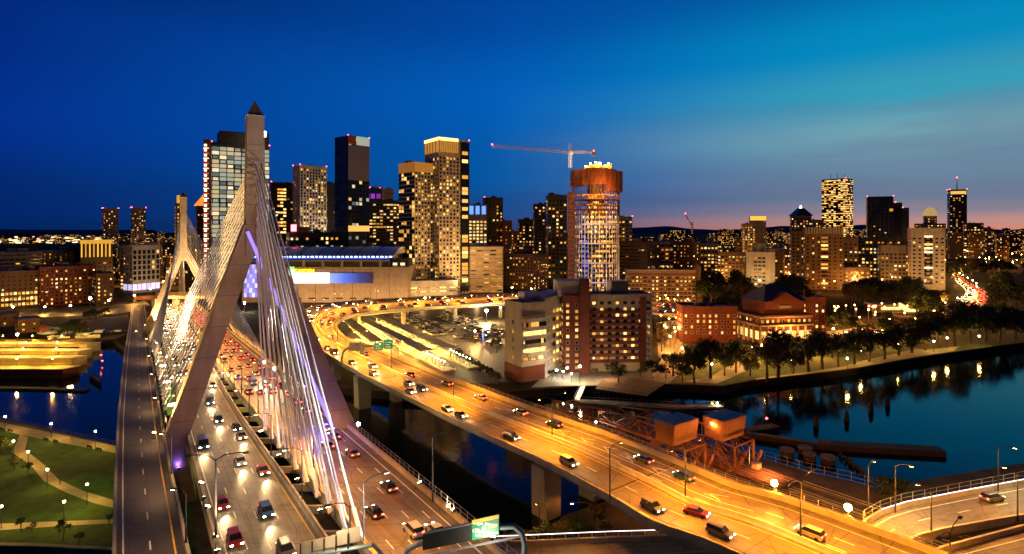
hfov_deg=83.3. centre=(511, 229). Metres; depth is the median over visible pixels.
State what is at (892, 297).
woodland tree
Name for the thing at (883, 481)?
shrub
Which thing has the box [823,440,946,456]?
timber pier
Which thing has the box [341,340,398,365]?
sign gantry
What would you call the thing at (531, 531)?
shrub
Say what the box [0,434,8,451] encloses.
park tree
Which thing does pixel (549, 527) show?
shrub
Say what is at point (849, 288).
woodland tree
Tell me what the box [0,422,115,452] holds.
promenade path
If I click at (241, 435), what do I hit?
car
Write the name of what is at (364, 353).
car
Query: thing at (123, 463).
road markings
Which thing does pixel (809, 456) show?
mooring stump
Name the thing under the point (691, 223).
luffing crane
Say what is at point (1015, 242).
building
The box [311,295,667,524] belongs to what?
road markings
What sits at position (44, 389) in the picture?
floating boom
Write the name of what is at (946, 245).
building
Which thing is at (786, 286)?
woodland tree
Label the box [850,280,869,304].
woodland tree
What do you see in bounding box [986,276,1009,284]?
woodland tree
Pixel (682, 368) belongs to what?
broad tree
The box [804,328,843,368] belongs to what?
broad tree
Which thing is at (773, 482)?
mast lamp
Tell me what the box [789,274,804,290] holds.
woodland tree
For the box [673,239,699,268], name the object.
dark brick flats
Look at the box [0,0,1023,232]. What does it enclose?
sky
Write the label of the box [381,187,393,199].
beige slab
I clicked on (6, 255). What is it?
window
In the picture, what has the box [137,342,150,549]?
road markings
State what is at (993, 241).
building
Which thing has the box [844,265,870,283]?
beige flats
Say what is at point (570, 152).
tower crane
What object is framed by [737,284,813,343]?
gabled brick lodge
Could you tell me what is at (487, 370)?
shrub
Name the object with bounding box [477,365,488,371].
shrub
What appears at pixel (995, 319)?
broad tree
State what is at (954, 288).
ground
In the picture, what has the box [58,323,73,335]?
yard tree
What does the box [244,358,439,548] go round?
road markings
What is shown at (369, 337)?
station platform
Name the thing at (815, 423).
mooring dolphin
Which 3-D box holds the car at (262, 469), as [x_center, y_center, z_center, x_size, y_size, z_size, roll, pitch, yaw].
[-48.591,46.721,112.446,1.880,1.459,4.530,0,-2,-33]
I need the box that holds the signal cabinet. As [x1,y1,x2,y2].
[751,460,761,469]
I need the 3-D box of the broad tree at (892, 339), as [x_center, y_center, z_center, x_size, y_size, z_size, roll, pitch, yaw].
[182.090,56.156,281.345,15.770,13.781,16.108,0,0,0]
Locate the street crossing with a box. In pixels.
[826,324,905,337]
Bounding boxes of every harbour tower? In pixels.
[102,208,118,239]
[130,207,145,244]
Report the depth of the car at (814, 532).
96.91 m
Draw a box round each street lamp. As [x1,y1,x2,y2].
[150,373,158,403]
[153,397,163,429]
[159,432,171,478]
[169,488,186,542]
[185,451,248,537]
[221,371,234,402]
[234,389,249,424]
[241,362,255,393]
[254,413,271,455]
[258,377,273,412]
[281,448,302,499]
[313,426,334,467]
[324,503,350,553]
[363,471,389,540]
[432,432,445,501]
[439,361,466,395]
[534,502,539,538]
[537,392,565,434]
[569,502,594,536]
[609,441,622,501]
[669,438,700,495]
[785,469,814,535]
[868,460,876,511]
[894,464,914,512]
[915,483,931,530]
[936,515,962,553]
[997,446,1017,490]
[1001,466,1018,521]
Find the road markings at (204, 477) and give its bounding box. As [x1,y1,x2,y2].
[163,334,227,553]
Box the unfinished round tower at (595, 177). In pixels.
[568,161,622,290]
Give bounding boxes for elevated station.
[864,302,947,311]
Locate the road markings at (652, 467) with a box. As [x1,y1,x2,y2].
[559,430,727,500]
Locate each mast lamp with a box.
[771,478,777,490]
[844,502,851,516]
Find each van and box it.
[197,434,208,450]
[205,394,214,405]
[221,356,227,361]
[248,377,257,385]
[275,379,281,387]
[330,347,338,354]
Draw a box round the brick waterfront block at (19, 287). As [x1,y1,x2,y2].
[0,265,38,309]
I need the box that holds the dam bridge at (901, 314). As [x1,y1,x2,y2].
[892,310,947,317]
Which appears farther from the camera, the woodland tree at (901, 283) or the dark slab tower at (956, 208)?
the dark slab tower at (956, 208)
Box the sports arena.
[242,246,416,302]
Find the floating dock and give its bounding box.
[579,397,723,408]
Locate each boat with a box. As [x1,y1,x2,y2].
[42,331,56,334]
[75,332,99,338]
[92,330,112,335]
[113,329,127,334]
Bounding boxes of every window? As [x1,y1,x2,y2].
[0,255,41,267]
[2,275,37,306]
[41,269,89,303]
[44,253,77,263]
[104,211,117,239]
[132,211,144,243]
[196,208,202,251]
[211,146,268,278]
[269,184,292,238]
[277,188,285,232]
[286,237,347,246]
[296,169,325,231]
[335,137,368,246]
[370,193,374,198]
[370,204,398,243]
[376,193,380,198]
[399,172,432,277]
[425,156,467,292]
[462,151,467,285]
[489,202,501,244]
[504,257,547,288]
[518,223,532,244]
[522,357,528,361]
[533,213,544,252]
[547,200,565,284]
[575,201,616,290]
[592,301,639,353]
[619,221,631,264]
[620,245,660,279]
[626,276,694,301]
[674,245,699,265]
[755,331,758,339]
[799,330,803,337]
[821,237,827,283]
[822,179,852,236]
[858,241,907,276]
[866,198,892,237]
[924,236,932,283]
[947,192,965,235]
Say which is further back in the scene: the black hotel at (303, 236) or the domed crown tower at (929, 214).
the domed crown tower at (929, 214)
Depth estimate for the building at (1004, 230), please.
2838.81 m
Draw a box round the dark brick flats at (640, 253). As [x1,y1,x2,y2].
[619,238,660,279]
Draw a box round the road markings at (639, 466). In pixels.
[514,416,751,510]
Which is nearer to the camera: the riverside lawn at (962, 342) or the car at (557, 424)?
the car at (557, 424)
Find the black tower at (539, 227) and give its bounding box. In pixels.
[533,202,545,252]
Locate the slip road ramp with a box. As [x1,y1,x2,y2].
[112,304,190,553]
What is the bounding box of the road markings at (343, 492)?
[246,383,393,548]
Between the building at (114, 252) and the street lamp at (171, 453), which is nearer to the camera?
the street lamp at (171, 453)
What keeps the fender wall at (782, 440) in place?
in the river water at (966, 413)
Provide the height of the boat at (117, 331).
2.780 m
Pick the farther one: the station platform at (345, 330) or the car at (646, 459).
the station platform at (345, 330)
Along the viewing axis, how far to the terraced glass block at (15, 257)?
587.51 m
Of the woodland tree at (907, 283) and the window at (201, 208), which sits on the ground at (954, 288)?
the woodland tree at (907, 283)
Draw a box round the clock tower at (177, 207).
[175,195,180,242]
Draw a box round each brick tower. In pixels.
[483,196,502,245]
[503,218,511,269]
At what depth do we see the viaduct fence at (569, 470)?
119.60 m
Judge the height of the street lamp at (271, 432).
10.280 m
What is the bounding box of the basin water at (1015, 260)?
[962,258,1023,265]
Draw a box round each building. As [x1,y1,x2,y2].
[9,239,27,242]
[13,240,33,243]
[33,238,49,242]
[46,240,64,243]
[53,262,68,264]
[65,236,75,241]
[108,235,124,243]
[113,251,115,273]
[115,240,128,245]
[116,245,122,258]
[116,259,122,280]
[118,233,130,244]
[119,260,122,288]
[137,240,151,243]
[148,233,155,241]
[154,241,166,259]
[157,232,164,241]
[159,238,170,241]
[160,263,163,283]
[161,241,174,267]
[165,254,173,277]
[170,255,194,284]
[179,261,192,289]
[188,235,191,251]
[199,246,202,271]
[369,186,381,199]
[372,244,394,246]
[510,245,525,252]
[521,244,532,249]
[523,250,537,252]
[638,237,653,240]
[659,233,674,240]
[670,230,684,237]
[674,238,691,240]
[684,234,697,240]
[709,233,718,242]
[712,234,720,244]
[718,232,733,246]
[719,229,729,231]
[729,229,740,237]
[734,237,741,250]
[766,231,777,239]
[766,239,783,244]
[766,247,777,281]
[769,246,782,277]
[770,243,784,247]
[771,237,783,239]
[775,229,784,231]
[778,232,788,243]
[783,245,788,274]
[853,231,863,236]
[945,237,947,254]
[948,233,962,258]
[967,234,979,256]
[969,232,984,254]
[991,232,995,250]
[995,234,1008,257]
[1002,228,1009,233]
[1007,232,1021,253]
[1022,234,1023,251]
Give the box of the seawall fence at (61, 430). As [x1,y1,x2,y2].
[0,417,113,443]
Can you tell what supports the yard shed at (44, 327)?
on the ground at (954, 288)
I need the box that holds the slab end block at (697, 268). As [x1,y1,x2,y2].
[693,265,700,302]
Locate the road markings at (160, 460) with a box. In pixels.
[142,305,176,553]
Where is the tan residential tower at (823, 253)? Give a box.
[803,226,843,289]
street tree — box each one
[492,338,501,352]
[654,324,664,332]
[655,332,667,351]
[665,327,675,338]
[862,323,876,330]
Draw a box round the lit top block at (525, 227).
[518,217,532,244]
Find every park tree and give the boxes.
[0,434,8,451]
[2,435,16,455]
[6,457,21,469]
[14,516,27,531]
[21,462,33,473]
[26,522,37,531]
[55,518,72,540]
[73,531,84,544]
[105,514,112,525]
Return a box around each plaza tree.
[548,369,557,379]
[556,364,565,377]
[609,359,627,382]
[639,359,667,378]
[657,351,683,375]
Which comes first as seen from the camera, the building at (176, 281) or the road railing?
the road railing
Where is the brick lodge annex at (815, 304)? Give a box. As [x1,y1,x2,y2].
[796,289,826,334]
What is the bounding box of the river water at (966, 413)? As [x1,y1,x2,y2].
[0,344,1023,537]
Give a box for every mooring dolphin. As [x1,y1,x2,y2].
[813,416,818,427]
[844,410,849,421]
[868,402,873,412]
[885,397,889,406]
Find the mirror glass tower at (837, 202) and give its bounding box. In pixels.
[822,174,852,236]
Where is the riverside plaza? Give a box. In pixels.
[532,362,680,386]
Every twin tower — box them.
[398,160,432,277]
[424,137,469,293]
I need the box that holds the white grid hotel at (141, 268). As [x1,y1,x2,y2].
[123,242,160,293]
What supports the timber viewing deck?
in the river water at (966, 413)
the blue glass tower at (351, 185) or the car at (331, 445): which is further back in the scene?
the blue glass tower at (351, 185)
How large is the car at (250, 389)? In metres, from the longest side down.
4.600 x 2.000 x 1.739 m
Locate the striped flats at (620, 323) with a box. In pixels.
[590,280,652,371]
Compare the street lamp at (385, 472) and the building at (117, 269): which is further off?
the building at (117, 269)
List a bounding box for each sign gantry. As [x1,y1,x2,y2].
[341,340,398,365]
[403,514,527,553]
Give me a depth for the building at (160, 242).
1209.10 m
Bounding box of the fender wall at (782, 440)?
[739,431,825,450]
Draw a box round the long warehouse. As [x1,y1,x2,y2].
[0,243,38,250]
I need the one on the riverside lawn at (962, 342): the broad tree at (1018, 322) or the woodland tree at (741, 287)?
the broad tree at (1018, 322)
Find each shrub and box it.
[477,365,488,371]
[484,367,492,373]
[488,372,501,378]
[489,534,503,540]
[501,530,515,540]
[514,533,535,539]
[527,525,547,539]
[530,533,545,539]
[531,520,556,538]
[547,527,563,537]
[552,519,570,532]
[557,532,569,537]
[567,517,582,528]
[568,524,580,537]
[581,522,590,531]
[588,502,607,513]
[592,511,605,522]
[597,520,612,530]
[870,477,890,486]
[875,476,894,487]
[877,486,894,494]
[889,478,905,487]
[890,481,907,490]
[901,479,909,485]
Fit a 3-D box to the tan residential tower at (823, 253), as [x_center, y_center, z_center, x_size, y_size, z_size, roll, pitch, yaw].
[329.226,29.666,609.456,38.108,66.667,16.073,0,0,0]
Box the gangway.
[574,383,585,400]
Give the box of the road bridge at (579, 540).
[495,535,681,546]
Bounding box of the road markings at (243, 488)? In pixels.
[179,341,271,548]
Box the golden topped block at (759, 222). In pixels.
[749,216,765,242]
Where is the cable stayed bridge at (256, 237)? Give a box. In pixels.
[135,100,505,553]
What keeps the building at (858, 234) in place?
on the ground at (954, 288)
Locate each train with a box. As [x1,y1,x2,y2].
[383,333,400,343]
[401,329,415,336]
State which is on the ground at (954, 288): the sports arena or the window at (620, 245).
the sports arena
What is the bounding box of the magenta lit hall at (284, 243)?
[276,239,285,246]
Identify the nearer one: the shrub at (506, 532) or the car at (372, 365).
the shrub at (506, 532)
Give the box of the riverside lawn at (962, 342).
[669,328,1023,384]
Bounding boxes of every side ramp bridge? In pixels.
[864,480,1023,543]
[937,524,1023,551]
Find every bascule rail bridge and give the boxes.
[534,399,744,484]
[598,403,794,489]
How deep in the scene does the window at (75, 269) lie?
481.88 m
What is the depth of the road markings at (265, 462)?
113.54 m
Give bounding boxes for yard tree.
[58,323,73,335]
[66,318,81,325]
[71,324,88,333]
[82,309,96,319]
[90,308,102,317]
[99,307,110,315]
[114,287,121,298]
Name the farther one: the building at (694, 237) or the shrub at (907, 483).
the building at (694, 237)
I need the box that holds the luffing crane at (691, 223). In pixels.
[685,213,692,233]
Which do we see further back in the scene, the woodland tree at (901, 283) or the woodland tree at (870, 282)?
the woodland tree at (901, 283)
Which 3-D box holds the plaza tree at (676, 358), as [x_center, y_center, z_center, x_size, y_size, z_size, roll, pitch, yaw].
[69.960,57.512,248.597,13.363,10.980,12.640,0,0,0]
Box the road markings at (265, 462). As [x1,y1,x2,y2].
[175,307,322,549]
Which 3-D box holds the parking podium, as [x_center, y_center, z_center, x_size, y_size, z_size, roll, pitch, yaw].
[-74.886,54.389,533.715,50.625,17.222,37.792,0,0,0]
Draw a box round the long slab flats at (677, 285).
[625,266,695,302]
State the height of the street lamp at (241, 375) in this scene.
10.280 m
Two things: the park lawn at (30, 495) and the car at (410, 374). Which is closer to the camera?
the park lawn at (30, 495)
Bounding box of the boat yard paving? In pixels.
[52,315,128,341]
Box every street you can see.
[0,300,149,316]
[656,320,789,365]
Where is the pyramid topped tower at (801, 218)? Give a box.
[789,205,812,230]
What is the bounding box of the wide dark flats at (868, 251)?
[856,236,907,277]
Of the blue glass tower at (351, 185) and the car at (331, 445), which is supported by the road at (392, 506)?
the car at (331, 445)
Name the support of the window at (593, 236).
in the unfinished round tower at (595, 177)
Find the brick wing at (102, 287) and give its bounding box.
[92,269,113,305]
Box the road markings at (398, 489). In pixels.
[228,336,460,546]
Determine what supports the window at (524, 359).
in the river office
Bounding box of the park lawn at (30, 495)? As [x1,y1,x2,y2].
[0,430,196,553]
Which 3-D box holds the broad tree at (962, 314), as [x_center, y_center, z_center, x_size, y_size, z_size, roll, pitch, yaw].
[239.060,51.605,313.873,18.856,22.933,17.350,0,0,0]
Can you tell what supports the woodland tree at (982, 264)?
on the ground at (954, 288)
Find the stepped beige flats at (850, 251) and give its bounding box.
[844,235,857,265]
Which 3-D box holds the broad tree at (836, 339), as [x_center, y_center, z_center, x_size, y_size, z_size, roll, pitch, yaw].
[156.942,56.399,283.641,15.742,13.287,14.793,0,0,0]
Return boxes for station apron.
[338,313,498,383]
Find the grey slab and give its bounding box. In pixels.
[617,216,632,279]
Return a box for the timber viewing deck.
[594,377,665,401]
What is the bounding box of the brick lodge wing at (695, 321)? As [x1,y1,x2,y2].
[675,302,737,342]
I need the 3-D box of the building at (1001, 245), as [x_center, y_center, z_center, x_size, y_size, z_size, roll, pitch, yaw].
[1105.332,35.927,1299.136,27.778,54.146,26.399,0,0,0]
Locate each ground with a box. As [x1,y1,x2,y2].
[0,233,1023,400]
[0,419,1023,553]
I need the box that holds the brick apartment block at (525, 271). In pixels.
[503,250,548,289]
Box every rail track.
[787,486,951,544]
[799,481,970,539]
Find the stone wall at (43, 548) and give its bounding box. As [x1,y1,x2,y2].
[0,542,111,553]
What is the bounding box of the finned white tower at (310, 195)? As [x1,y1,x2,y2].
[293,164,326,231]
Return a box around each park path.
[0,519,112,529]
[12,435,113,507]
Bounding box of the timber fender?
[89,373,100,385]
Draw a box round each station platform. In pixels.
[338,323,361,339]
[345,321,383,349]
[361,317,455,373]
[373,315,478,369]
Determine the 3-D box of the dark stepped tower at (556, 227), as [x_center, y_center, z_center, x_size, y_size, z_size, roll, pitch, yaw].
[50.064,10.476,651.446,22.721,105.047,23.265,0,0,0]
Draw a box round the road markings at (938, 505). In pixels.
[875,489,1021,525]
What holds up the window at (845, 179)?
in the mirror glass tower at (837, 202)
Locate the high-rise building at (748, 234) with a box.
[741,222,754,250]
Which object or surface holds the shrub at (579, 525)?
on the bank ground at (618, 519)
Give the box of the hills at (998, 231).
[946,228,1019,233]
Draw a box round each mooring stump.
[780,446,794,457]
[798,444,812,454]
[803,450,816,461]
[817,439,830,444]
[820,453,835,465]
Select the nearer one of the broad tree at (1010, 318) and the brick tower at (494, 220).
the broad tree at (1010, 318)
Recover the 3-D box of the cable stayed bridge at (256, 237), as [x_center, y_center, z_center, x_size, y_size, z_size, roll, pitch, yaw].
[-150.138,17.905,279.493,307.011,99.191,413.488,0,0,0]
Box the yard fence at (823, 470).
[766,451,877,487]
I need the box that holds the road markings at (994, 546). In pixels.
[965,538,1023,553]
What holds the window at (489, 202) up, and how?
in the brick tower at (494, 220)
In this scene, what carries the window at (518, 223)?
in the lit top block at (525, 227)
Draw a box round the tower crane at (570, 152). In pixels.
[491,143,595,167]
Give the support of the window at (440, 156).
in the twin tower at (448, 158)
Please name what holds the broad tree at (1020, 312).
on the riverside lawn at (962, 342)
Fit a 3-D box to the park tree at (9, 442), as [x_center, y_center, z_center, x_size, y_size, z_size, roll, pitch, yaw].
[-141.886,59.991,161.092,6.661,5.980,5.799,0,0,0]
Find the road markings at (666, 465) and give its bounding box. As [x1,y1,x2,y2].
[332,315,908,553]
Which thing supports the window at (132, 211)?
in the harbour tower at (138, 223)
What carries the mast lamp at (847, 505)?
on the bank ground at (618, 519)
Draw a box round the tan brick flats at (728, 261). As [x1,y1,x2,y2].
[718,249,743,281]
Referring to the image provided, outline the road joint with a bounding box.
[607,464,674,492]
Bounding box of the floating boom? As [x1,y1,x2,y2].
[0,386,89,391]
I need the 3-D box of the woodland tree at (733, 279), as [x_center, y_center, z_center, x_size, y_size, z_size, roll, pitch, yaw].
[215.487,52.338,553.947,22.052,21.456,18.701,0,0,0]
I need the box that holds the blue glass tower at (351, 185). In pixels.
[335,134,369,246]
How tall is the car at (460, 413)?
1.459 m
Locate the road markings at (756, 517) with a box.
[611,458,844,551]
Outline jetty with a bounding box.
[744,417,779,431]
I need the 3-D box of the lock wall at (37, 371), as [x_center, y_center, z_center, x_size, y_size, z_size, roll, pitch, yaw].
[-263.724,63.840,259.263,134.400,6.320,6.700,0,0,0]
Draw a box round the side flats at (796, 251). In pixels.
[789,228,802,277]
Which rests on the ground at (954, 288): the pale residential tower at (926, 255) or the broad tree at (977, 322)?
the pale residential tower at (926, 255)
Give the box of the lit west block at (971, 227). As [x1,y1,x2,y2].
[963,222,983,252]
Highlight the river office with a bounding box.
[504,289,560,381]
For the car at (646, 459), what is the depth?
128.34 m
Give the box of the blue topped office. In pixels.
[469,203,486,245]
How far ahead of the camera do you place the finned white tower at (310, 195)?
862.79 m
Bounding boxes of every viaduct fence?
[344,362,746,553]
[385,349,970,553]
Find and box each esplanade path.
[683,358,749,383]
[755,346,958,379]
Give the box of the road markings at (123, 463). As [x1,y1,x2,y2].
[122,305,133,553]
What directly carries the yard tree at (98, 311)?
on the ground at (954, 288)
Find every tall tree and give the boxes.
[826,310,840,332]
[837,310,850,333]
[845,315,861,332]
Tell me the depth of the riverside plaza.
245.84 m
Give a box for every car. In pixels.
[209,381,215,387]
[213,413,223,423]
[217,495,229,510]
[226,525,243,549]
[231,422,241,431]
[233,373,240,378]
[234,455,246,466]
[236,430,246,439]
[244,387,252,394]
[256,463,269,475]
[258,499,274,519]
[275,535,295,553]
[319,423,330,430]
[321,440,334,449]
[327,431,339,439]
[345,448,359,457]
[361,351,368,355]
[365,505,383,519]
[368,362,377,368]
[369,369,378,375]
[380,480,397,492]
[402,520,424,538]
[403,379,413,385]
[405,372,415,376]
[405,387,415,393]
[416,384,427,391]
[424,522,442,530]
[440,404,452,411]
[441,380,452,386]
[454,410,467,418]
[474,394,486,399]
[503,429,519,440]
[513,408,527,415]
[546,419,562,428]
[559,453,578,467]
[634,454,653,464]
[640,495,664,513]
[673,469,694,482]
[683,504,709,518]
[705,520,734,540]
[794,524,825,541]
[979,490,1005,503]
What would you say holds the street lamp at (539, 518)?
on the bank ground at (618, 519)
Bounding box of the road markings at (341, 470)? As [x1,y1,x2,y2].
[222,344,416,548]
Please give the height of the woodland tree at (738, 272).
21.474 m
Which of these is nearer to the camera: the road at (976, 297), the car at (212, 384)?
the car at (212, 384)
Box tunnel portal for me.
[152,290,216,309]
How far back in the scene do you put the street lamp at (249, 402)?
140.90 m
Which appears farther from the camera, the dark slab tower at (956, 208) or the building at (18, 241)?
the building at (18, 241)
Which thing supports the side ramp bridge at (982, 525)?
on the bank ground at (618, 519)
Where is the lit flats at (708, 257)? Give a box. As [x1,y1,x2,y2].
[700,242,717,285]
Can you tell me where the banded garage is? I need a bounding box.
[469,243,502,292]
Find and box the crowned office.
[76,240,112,271]
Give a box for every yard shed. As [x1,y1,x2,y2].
[0,311,19,326]
[14,315,39,333]
[38,324,48,331]
[76,319,86,325]
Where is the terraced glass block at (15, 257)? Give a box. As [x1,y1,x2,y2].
[0,248,42,268]
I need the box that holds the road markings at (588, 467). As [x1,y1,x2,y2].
[321,340,749,538]
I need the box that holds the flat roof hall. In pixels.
[28,247,77,264]
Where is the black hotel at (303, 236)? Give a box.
[286,225,348,246]
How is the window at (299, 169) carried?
in the finned white tower at (310, 195)
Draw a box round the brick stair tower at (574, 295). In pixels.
[553,278,590,374]
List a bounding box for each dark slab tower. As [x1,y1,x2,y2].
[327,181,334,231]
[947,177,966,236]
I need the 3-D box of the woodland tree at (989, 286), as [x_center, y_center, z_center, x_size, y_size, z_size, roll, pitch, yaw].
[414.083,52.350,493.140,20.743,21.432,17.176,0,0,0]
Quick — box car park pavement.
[388,306,518,381]
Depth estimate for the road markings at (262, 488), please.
103.32 m
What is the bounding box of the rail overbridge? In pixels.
[133,295,168,301]
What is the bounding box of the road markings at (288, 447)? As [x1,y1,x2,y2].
[187,314,377,553]
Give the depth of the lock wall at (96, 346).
310.65 m
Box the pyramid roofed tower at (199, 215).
[194,195,202,260]
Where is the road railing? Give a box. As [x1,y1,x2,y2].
[490,530,658,540]
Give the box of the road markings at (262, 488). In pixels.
[209,391,295,548]
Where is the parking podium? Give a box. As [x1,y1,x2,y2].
[411,278,457,296]
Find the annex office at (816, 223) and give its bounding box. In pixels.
[812,219,823,227]
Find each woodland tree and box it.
[693,277,710,301]
[696,283,720,301]
[701,273,711,281]
[706,285,726,302]
[710,272,725,285]
[711,279,726,286]
[723,274,740,287]
[727,269,741,279]
[727,286,754,305]
[732,280,752,306]
[738,276,754,292]
[775,281,792,291]
[779,273,788,280]
[780,278,795,290]
[785,275,806,291]
[787,277,810,292]
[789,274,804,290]
[799,278,811,284]
[840,282,861,308]
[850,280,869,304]
[855,282,878,308]
[861,279,884,301]
[866,279,890,301]
[877,281,901,301]
[877,289,898,301]
[880,279,900,301]
[886,287,903,301]
[892,278,905,286]
[892,284,919,300]
[900,284,925,299]
[901,276,920,282]
[903,280,925,288]
[904,279,918,285]
[906,288,939,311]
[906,290,920,310]
[907,290,942,312]
[913,288,945,307]
[936,289,949,303]
[945,262,959,278]
[945,264,963,279]
[955,266,968,276]
[957,257,968,271]
[964,263,979,270]
[965,258,979,274]
[974,257,988,270]
[975,263,989,273]
[978,265,993,276]
[982,278,1004,294]
[985,287,1006,307]
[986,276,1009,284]
[986,292,1007,312]
[988,258,1005,271]
[990,269,1014,282]
[990,278,1016,303]
[994,261,1009,270]
[1001,280,1022,304]
[1003,283,1023,307]
[1004,264,1018,272]
[1014,286,1023,302]
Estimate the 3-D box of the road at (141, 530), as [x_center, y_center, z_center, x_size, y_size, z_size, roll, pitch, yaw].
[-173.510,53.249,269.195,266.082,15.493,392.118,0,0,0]
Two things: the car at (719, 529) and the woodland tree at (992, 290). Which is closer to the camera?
the car at (719, 529)
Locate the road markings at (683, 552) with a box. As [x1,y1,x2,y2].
[659,550,710,553]
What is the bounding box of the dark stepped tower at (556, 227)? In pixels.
[546,193,566,286]
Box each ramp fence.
[113,333,127,553]
[864,471,1023,519]
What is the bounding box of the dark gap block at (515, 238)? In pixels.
[512,230,518,245]
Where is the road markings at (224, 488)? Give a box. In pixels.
[166,325,247,548]
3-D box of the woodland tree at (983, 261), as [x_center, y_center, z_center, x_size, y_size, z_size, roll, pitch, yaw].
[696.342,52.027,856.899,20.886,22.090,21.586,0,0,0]
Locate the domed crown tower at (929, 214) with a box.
[923,207,936,223]
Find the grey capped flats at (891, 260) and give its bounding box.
[878,242,906,281]
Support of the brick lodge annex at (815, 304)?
on the ground at (954, 288)
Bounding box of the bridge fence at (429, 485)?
[312,389,518,553]
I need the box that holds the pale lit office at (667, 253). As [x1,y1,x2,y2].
[661,239,672,268]
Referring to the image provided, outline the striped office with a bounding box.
[369,199,398,244]
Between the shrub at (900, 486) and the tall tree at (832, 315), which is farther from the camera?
the tall tree at (832, 315)
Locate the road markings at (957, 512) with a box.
[890,503,1007,531]
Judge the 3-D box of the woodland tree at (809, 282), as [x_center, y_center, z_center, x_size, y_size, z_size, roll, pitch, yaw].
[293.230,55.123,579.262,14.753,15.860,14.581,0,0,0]
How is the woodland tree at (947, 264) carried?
on the ground at (954, 288)
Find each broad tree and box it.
[672,362,693,381]
[681,344,707,382]
[692,336,723,378]
[711,351,735,375]
[723,339,750,372]
[739,355,759,375]
[750,342,786,382]
[760,326,805,377]
[787,352,805,373]
[790,332,829,371]
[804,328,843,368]
[819,338,853,366]
[823,331,844,357]
[840,331,871,363]
[845,328,866,352]
[853,324,889,361]
[872,316,899,331]
[875,331,902,358]
[884,326,920,354]
[892,319,931,352]
[896,317,915,334]
[903,315,945,349]
[912,309,927,318]
[923,311,959,346]
[925,300,960,335]
[941,305,971,345]
[945,298,986,333]
[954,309,988,342]
[970,308,1009,341]
[972,304,995,330]
[981,300,1014,327]
[986,312,1018,340]
[998,306,1023,316]
[1001,311,1023,338]
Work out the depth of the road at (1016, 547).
98.25 m
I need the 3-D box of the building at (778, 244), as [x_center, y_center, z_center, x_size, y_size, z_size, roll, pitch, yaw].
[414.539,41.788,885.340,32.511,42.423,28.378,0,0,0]
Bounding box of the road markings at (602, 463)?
[315,319,817,553]
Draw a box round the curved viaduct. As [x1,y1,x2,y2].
[305,293,948,553]
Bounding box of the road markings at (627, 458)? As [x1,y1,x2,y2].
[325,323,854,545]
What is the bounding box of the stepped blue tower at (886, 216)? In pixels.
[866,195,908,237]
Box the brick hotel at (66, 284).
[35,263,95,306]
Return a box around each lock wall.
[0,342,100,350]
[0,348,93,357]
[0,355,87,365]
[0,363,79,377]
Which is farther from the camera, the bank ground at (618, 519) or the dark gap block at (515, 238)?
the dark gap block at (515, 238)
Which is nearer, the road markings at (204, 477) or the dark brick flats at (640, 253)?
the road markings at (204, 477)
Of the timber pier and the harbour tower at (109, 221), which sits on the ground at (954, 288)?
the harbour tower at (109, 221)
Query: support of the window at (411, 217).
in the twin tower at (416, 209)
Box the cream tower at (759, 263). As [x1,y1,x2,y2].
[744,243,774,290]
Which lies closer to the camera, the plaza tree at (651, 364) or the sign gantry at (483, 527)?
the sign gantry at (483, 527)
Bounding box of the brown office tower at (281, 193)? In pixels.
[269,181,292,240]
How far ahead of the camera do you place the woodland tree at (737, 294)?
473.94 m
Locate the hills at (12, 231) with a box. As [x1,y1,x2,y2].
[0,229,156,233]
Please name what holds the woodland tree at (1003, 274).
on the ground at (954, 288)
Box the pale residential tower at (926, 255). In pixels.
[907,225,945,289]
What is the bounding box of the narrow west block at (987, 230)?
[982,226,990,253]
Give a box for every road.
[116,305,184,553]
[162,302,327,553]
[182,302,493,553]
[306,294,926,553]
[500,540,717,553]
[869,485,1023,537]
[947,531,1023,553]
[958,284,986,306]
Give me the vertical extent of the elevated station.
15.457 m
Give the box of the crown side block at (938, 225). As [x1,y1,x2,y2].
[914,223,945,236]
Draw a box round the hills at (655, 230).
[604,225,865,233]
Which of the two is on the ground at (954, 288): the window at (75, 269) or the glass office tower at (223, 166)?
the glass office tower at (223, 166)
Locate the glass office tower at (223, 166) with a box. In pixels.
[203,130,269,281]
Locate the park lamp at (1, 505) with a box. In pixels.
[0,504,2,527]
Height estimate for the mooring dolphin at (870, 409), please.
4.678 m
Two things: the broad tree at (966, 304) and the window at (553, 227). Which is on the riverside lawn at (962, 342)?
the broad tree at (966, 304)
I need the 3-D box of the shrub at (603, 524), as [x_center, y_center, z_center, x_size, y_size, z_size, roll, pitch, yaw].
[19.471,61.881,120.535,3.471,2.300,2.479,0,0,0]
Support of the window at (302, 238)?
in the black hotel at (303, 236)
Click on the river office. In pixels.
(532, 335)
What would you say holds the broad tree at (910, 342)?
on the riverside lawn at (962, 342)
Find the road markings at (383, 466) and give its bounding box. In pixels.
[206,314,481,553]

